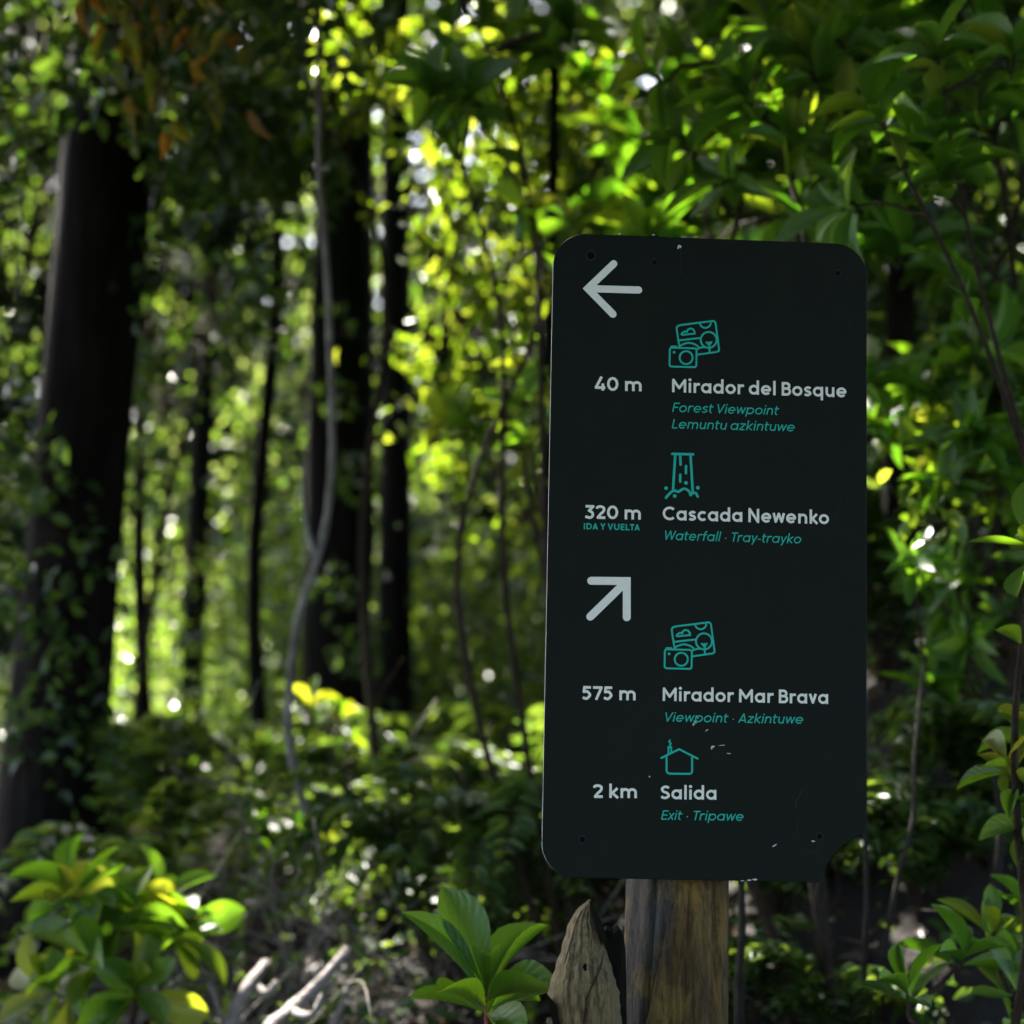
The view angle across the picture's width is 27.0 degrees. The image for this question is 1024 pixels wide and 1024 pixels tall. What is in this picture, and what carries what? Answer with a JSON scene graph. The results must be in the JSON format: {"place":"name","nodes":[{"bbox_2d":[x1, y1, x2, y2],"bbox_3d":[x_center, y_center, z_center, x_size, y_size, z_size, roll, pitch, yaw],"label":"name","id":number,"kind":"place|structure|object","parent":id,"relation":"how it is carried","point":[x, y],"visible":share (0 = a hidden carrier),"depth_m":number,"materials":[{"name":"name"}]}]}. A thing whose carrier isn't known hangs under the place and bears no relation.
{"place":"outdoors","nodes":[
{"label":"outdoors","id":0,"kind":"place"},
{"bbox_2d":[18,0,654,506],"label":"sky","id":1,"kind":"structure","parent":0,"point":[651,81],"materials":[{"name":"white"}]},
{"bbox_2d":[0,489,1023,1023],"bbox_3d":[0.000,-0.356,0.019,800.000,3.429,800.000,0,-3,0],"label":"ground","id":2,"kind":"structure","parent":0,"point":[970,879],"depth_m":4.33,"materials":[{"name":"green plant"}]},
{"bbox_2d":[0,0,166,663],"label":"shaded tree","id":3,"kind":"object","parent":2,"relation":"on","point":[33,303],"visible":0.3,"depth_m":6.46,"materials":[{"name":"green plant"}]},
{"bbox_2d":[0,686,236,856],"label":"fern","id":4,"kind":"object","parent":2,"relation":"on","point":[175,727],"visible":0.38,"depth_m":6.06,"materials":[{"name":"green plant"}]},
{"bbox_2d":[0,834,244,1023],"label":"leafy seedling","id":5,"kind":"object","parent":2,"relation":"on","point":[114,894],"visible":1,"depth_m":4.00,"materials":[{"name":"green plant"}]},
{"bbox_2d":[0,16,266,774],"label":"forest tree","id":6,"kind":"object","parent":2,"relation":"on","point":[199,471],"visible":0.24,"depth_m":7.90,"materials":[{"name":"green plant"}]},
{"bbox_2d":[0,509,304,813],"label":"sunlit bushes","id":7,"kind":"object","parent":2,"relation":"on","point":[118,673],"visible":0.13,"depth_m":8.35,"materials":[{"name":"green plant"}]},
{"bbox_2d":[0,714,315,961],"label":"fern","id":8,"kind":"object","parent":2,"relation":"on","point":[181,797],"visible":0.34,"depth_m":4.85,"materials":[{"name":"green plant"}]},
{"bbox_2d":[121,154,214,829],"bbox_3d":[-2.367,-2.440,4.554,5.281,6.952,4.663,2,-3,-28],"label":"forest tree","id":9,"kind":"object","parent":2,"relation":"on","point":[139,552],"visible":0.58,"depth_m":7.34,"materials":[{"name":"green plant"}]},
{"bbox_2d":[74,0,272,160],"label":"hanging branch","id":10,"kind":"object","parent":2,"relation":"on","point":[166,16],"visible":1,"depth_m":4.14,"materials":[{"name":"brown plant"}]},
{"bbox_2d":[0,0,362,981],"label":"forest tree","id":11,"kind":"object","parent":2,"relation":"on","point":[72,474],"visible":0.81,"depth_m":5.51,"materials":[{"name":"green plant"}]},
{"bbox_2d":[52,2,313,740],"bbox_3d":[-0.924,-0.225,6.380,0.876,2.714,0.727,-1,-3,14],"label":"shaded tree","id":12,"kind":"object","parent":2,"relation":"on","point":[233,219],"visible":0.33,"depth_m":6.38,"materials":[{"name":"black plant"}]},
{"bbox_2d":[206,982,224,1023],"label":"fallen stick","id":13,"kind":"object","parent":2,"relation":"on","point":[218,1009],"visible":1,"depth_m":4.05,"materials":[{"name":"grey wood"}]},
{"bbox_2d":[225,959,278,1023],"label":"fallen stick","id":14,"kind":"object","parent":2,"relation":"on","point":[251,982],"visible":1,"depth_m":4.05,"materials":[{"name":"brown wood"}]},
{"bbox_2d":[227,19,294,852],"bbox_3d":[-1.432,-2.456,3.785,3.884,7.001,6.856,0,-3,0],"label":"forest tree","id":15,"kind":"object","parent":2,"relation":"on","point":[254,635],"visible":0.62,"depth_m":7.02,"materials":[{"name":"brown plant"}]},
{"bbox_2d":[135,701,406,893],"bbox_3d":[-0.644,0.873,6.432,0.974,0.581,0.888,-2,-4,36],"label":"fern","id":16,"kind":"object","parent":2,"relation":"on","point":[279,757],"visible":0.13,"depth_m":6.34,"materials":[{"name":"green plant"}]},
{"bbox_2d":[208,792,335,985],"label":"leafy seedling","id":17,"kind":"object","parent":2,"relation":"on","point":[281,824],"visible":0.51,"depth_m":4.88,"materials":[{"name":"green plant"}]},
{"bbox_2d":[172,0,389,746],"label":"forest tree","id":18,"kind":"object","parent":2,"relation":"on","point":[332,657],"visible":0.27,"depth_m":7.30,"materials":[{"name":"black plant"}]},
{"bbox_2d":[195,0,402,860],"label":"pale sapling","id":19,"kind":"object","parent":2,"relation":"on","point":[261,28],"visible":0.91,"depth_m":4.72,"materials":[{"name":"grey plant"}]},
{"bbox_2d":[264,945,351,1023],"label":"fallen stick","id":20,"kind":"object","parent":2,"relation":"on","point":[290,1009],"visible":1,"depth_m":3.91,"materials":[{"name":"brown wood"}]},
{"bbox_2d":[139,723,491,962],"bbox_3d":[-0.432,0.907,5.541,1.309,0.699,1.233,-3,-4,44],"label":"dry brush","id":21,"kind":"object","parent":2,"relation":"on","point":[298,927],"visible":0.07,"depth_m":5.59,"materials":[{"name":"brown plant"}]},
{"bbox_2d":[9,676,623,1023],"bbox_3d":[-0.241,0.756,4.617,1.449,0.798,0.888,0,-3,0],"label":"dry brush","id":22,"kind":"object","parent":2,"relation":"on","point":[328,945],"visible":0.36,"depth_m":4.56,"materials":[{"name":"brown plant"}]},
{"bbox_2d":[276,676,366,944],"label":"leafy seedling","id":23,"kind":"object","parent":2,"relation":"on","point":[341,708],"visible":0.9,"depth_m":5.61,"materials":[{"name":"yellow plant"}]},
{"bbox_2d":[117,166,545,673],"bbox_3d":[-0.709,-0.186,8.943,2.336,2.734,1.358,0,-3,0],"label":"foliage","id":24,"kind":"object","parent":2,"relation":"on","point":[486,512],"visible":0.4,"depth_m":8.92,"materials":[{"name":"green plant"}]},
{"bbox_2d":[223,0,442,951],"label":"leaved tree","id":25,"kind":"object","parent":2,"relation":"on","point":[351,125],"visible":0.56,"depth_m":5.56,"materials":[{"name":"green plant"}]},
{"bbox_2d":[126,413,545,813],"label":"shaded bushes","id":26,"kind":"object","parent":2,"relation":"on","point":[439,676],"visible":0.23,"depth_m":8.16,"materials":[{"name":"green plant"}]},
{"bbox_2d":[329,979,352,1023],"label":"fallen stick","id":27,"kind":"object","parent":2,"relation":"on","point":[338,1013],"visible":0.96,"depth_m":4.05,"materials":[{"name":"grey wood"}]},
{"bbox_2d":[193,713,535,953],"bbox_3d":[-0.385,0.828,5.418,0.957,0.608,0.848,-3,-4,44],"label":"fern","id":28,"kind":"object","parent":2,"relation":"on","point":[395,723],"visible":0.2,"depth_m":5.45,"materials":[{"name":"green plant"}]},
{"bbox_2d":[226,701,535,832],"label":"fern","id":29,"kind":"object","parent":2,"relation":"on","point":[305,729],"visible":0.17,"depth_m":6.23,"materials":[{"name":"green plant"}]},
{"bbox_2d":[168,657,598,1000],"bbox_3d":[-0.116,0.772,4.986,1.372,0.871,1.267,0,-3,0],"label":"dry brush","id":30,"kind":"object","parent":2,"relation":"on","point":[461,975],"visible":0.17,"depth_m":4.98,"materials":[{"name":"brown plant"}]},
{"bbox_2d":[237,732,541,932],"bbox_3d":[-0.294,0.898,5.973,0.964,0.567,0.946,0,-3,0],"label":"fern","id":31,"kind":"object","parent":2,"relation":"on","point":[319,751],"visible":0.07,"depth_m":6.03,"materials":[{"name":"green plant"}]},
{"bbox_2d":[376,0,412,714],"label":"forest tree","id":32,"kind":"object","parent":2,"relation":"on","point":[395,588],"visible":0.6,"depth_m":7.80,"materials":[{"name":"black plant"}]},
{"bbox_2d":[201,752,603,1009],"bbox_3d":[-0.159,0.783,4.465,0.977,0.565,0.863,-1,-3,14],"label":"fern","id":33,"kind":"object","parent":2,"relation":"on","point":[372,825],"visible":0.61,"depth_m":4.44,"materials":[{"name":"green plant"}]},
{"bbox_2d":[301,745,565,935],"bbox_3d":[-0.089,0.837,5.173,0.927,0.607,0.944,-1,-3,17],"label":"fern","id":34,"kind":"object","parent":2,"relation":"on","point":[468,769],"visible":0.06,"depth_m":5.07,"materials":[{"name":"green plant"}]},
{"bbox_2d":[363,697,543,913],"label":"fern","id":35,"kind":"object","parent":2,"relation":"on","point":[463,713],"visible":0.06,"depth_m":5.98,"materials":[{"name":"green plant"}]},
{"bbox_2d":[450,0,467,656],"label":"forest tree","id":36,"kind":"object","parent":2,"relation":"on","point":[462,14],"visible":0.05,"depth_m":11.55,"materials":[{"name":"green plant"}]},
{"bbox_2d":[317,754,625,1017],"bbox_3d":[0.024,0.787,4.552,0.910,0.584,1.010,0,-3,0],"label":"fern","id":37,"kind":"object","parent":2,"relation":"on","point":[475,814],"visible":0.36,"depth_m":4.33,"materials":[{"name":"green plant"}]},
{"bbox_2d":[401,886,552,1023],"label":"leafy seedling","id":38,"kind":"object","parent":2,"relation":"on","point":[457,930],"visible":0.98,"depth_m":2.92,"materials":[{"name":"green plant"}]},
{"bbox_2d":[334,0,652,596],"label":"leaved tree","id":39,"kind":"object","parent":2,"relation":"on","point":[439,367],"visible":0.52,"depth_m":6.00,"materials":[{"name":"green plant"}]},
{"bbox_2d":[377,0,621,973],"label":"broadleaf shrub","id":40,"kind":"object","parent":2,"relation":"on","point":[463,85],"visible":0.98,"depth_m":4.42,"materials":[{"name":"green plant"}]},
{"bbox_2d":[0,0,1022,735],"bbox_3d":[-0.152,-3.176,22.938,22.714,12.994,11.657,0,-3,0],"label":"woods","id":41,"kind":"object","parent":2,"relation":"on","point":[232,378],"visible":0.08,"depth_m":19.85,"materials":[{"name":"green plant"}]},
{"bbox_2d":[0,490,1023,1023],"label":"undergrowth","id":42,"kind":"object","parent":2,"relation":"on","point":[362,1008],"visible":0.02,"depth_m":4.53,"materials":[{"name":"green plant"}]},
{"bbox_2d":[493,0,531,639],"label":"forest tree","id":43,"kind":"object","parent":2,"relation":"on","point":[523,238],"visible":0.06,"depth_m":12.59,"materials":[{"name":"green plant"}]},
{"bbox_2d":[424,176,613,927],"bbox_3d":[0.065,0.194,4.702,0.434,1.824,0.697,1,-3,-21],"label":"broadleaf shrub","id":44,"kind":"object","parent":2,"relation":"on","point":[451,411],"visible":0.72,"depth_m":4.75,"materials":[{"name":"green plant"}]},
{"bbox_2d":[547,899,626,1023],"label":"broken stump","id":45,"kind":"object","parent":2,"relation":"on","point":[588,982],"visible":1,"depth_m":2.56,"materials":[{"name":"brown wood"}]},
{"bbox_2d":[543,6,793,902],"bbox_3d":[0.449,-2.450,3.089,5.443,7.084,6.046,0,-3,0],"label":"forest tree","id":46,"kind":"object","parent":2,"relation":"on","point":[558,238],"visible":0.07,"depth_m":5.29,"materials":[{"name":"green plant"}]},
{"bbox_2d":[542,233,866,1023],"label":"trail sign","id":47,"kind":"object","parent":2,"relation":"on","point":[706,683],"visible":1,"depth_m":2.65,"materials":[{"name":"metal"}]},
{"bbox_2d":[522,0,907,284],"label":"broadleaf shrub","id":48,"kind":"object","parent":2,"relation":"on","point":[635,205],"visible":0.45,"depth_m":4.80,"materials":[{"name":"green plant"}]},
{"bbox_2d":[466,827,976,1023],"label":"dry brush","id":49,"kind":"object","parent":2,"relation":"on","point":[762,996],"visible":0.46,"depth_m":3.84,"materials":[{"name":"brown plant"}]},
{"bbox_2d":[734,881,746,1023],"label":"hanging root","id":50,"kind":"object","parent":2,"relation":"on","point":[739,988],"visible":0.85,"depth_m":3.36,"materials":[{"name":"brown plant"}]},
{"bbox_2d":[603,0,929,1023],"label":"broadleaf shrub","id":51,"kind":"object","parent":2,"relation":"on","point":[767,116],"visible":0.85,"depth_m":3.92,"materials":[{"name":"green plant"}]},
{"bbox_2d":[881,665,924,955],"bbox_3d":[0.700,0.516,3.711,0.052,0.498,0.144,-3,-4,44],"label":"hanging root","id":52,"kind":"object","parent":51,"relation":"hanging from","point":[898,877],"visible":0.99,"depth_m":3.67,"materials":[{"name":"brown plant"}]},
{"bbox_2d":[728,914,835,1023],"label":"shrub","id":53,"kind":"object","parent":2,"relation":"on","point":[796,922],"visible":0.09,"depth_m":3.97,"materials":[{"name":"green plant"}]},
{"bbox_2d":[745,820,870,916],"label":"shrub","id":54,"kind":"object","parent":2,"relation":"on","point":[779,893],"visible":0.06,"depth_m":4.33,"materials":[{"name":"green plant"}]},
{"bbox_2d":[609,0,1023,672],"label":"dark thicket","id":55,"kind":"object","parent":2,"relation":"on","point":[1015,12],"visible":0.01,"depth_m":6.13,"materials":[{"name":"green plant"}]},
{"bbox_2d":[729,940,947,1023],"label":"shrub","id":56,"kind":"object","parent":2,"relation":"on","point":[806,997],"visible":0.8,"depth_m":3.79,"materials":[{"name":"green plant"}]},
{"bbox_2d":[775,0,1023,463],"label":"broadleaf shrub","id":57,"kind":"object","parent":2,"relation":"on","point":[913,136],"visible":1,"depth_m":3.44,"materials":[{"name":"green plant"}]},
{"bbox_2d":[814,877,825,938],"bbox_3d":[0.485,0.579,3.274,0.044,0.152,0.008,0,-3,0],"label":"hanging root","id":58,"kind":"object","parent":57,"relation":"hanging from","point":[817,917],"visible":0.56,"depth_m":3.27,"materials":[{"name":"brown plant"}]},
{"bbox_2d":[861,751,868,980],"bbox_3d":[0.574,0.576,3.474,0.016,0.373,0.011,0,-3,0],"label":"hanging root","id":59,"kind":"object","parent":57,"relation":"hanging from","point":[865,920],"visible":0.71,"depth_m":3.47,"materials":[{"name":"brown plant"}]},
{"bbox_2d":[802,0,1023,685],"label":"broadleaf shrub","id":60,"kind":"object","parent":2,"relation":"on","point":[889,236],"visible":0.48,"depth_m":4.18,"materials":[{"name":"green plant"}]},
{"bbox_2d":[842,769,1022,920],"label":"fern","id":61,"kind":"object","parent":2,"relation":"on","point":[944,813],"visible":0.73,"depth_m":4.09,"materials":[{"name":"green plant"}]},
{"bbox_2d":[843,111,1023,634],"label":"forest tree","id":62,"kind":"object","parent":2,"relation":"on","point":[982,208],"visible":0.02,"depth_m":5.77,"materials":[{"name":"green plant"}]},
{"bbox_2d":[854,904,1019,1023],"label":"leafy seedling","id":63,"kind":"object","parent":2,"relation":"on","point":[918,980],"visible":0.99,"depth_m":3.12,"materials":[{"name":"green plant"}]},
{"bbox_2d":[863,0,1023,682],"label":"forest tree","id":64,"kind":"object","parent":2,"relation":"on","point":[894,307],"visible":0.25,"depth_m":5.03,"materials":[{"name":"green plant"}]},
{"bbox_2d":[867,456,1020,691],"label":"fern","id":65,"kind":"object","parent":2,"relation":"on","point":[877,522],"visible":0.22,"depth_m":4.80,"materials":[{"name":"green plant"}]},
{"bbox_2d":[867,342,1023,793],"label":"broadleaf shrub","id":66,"kind":"object","parent":2,"relation":"on","point":[923,566],"visible":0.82,"depth_m":4.15,"materials":[{"name":"green plant"}]},
{"bbox_2d":[867,693,1023,831],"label":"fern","id":67,"kind":"object","parent":2,"relation":"on","point":[945,731],"visible":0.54,"depth_m":4.22,"materials":[{"name":"green plant"}]},
{"bbox_2d":[874,334,1023,699],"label":"thin shrub","id":68,"kind":"object","parent":2,"relation":"on","point":[905,432],"visible":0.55,"depth_m":4.19,"materials":[{"name":"green plant"}]},
{"bbox_2d":[936,874,1023,1023],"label":"leafy seedling","id":69,"kind":"object","parent":2,"relation":"on","point":[992,920],"visible":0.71,"depth_m":3.25,"materials":[{"name":"green plant"}]},
{"bbox_2d":[956,703,1023,1023],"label":"leafy seedling","id":70,"kind":"object","parent":2,"relation":"on","point":[996,740],"visible":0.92,"depth_m":2.99,"materials":[{"name":"green plant"}]},
{"bbox_2d":[968,482,1023,933],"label":"leafy seedling","id":71,"kind":"object","parent":2,"relation":"on","point":[1013,582],"visible":1,"depth_m":2.97,"materials":[{"name":"green plant"}]},
{"bbox_2d":[989,748,1002,889],"bbox_3d":[0.857,0.544,3.777,0.027,0.302,0.017,0,-3,0],"label":"hanging root","id":72,"kind":"object","parent":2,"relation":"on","point":[995,883],"visible":0.48,"depth_m":3.77,"materials":[{"name":"brown plant"}]},
{"bbox_2d":[971,160,1023,272],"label":"leaved tree","id":73,"kind":"object","parent":2,"relation":"on","point":[1017,264],"depth_m":8.49,"materials":[{"name":"green plant"}]}
]}

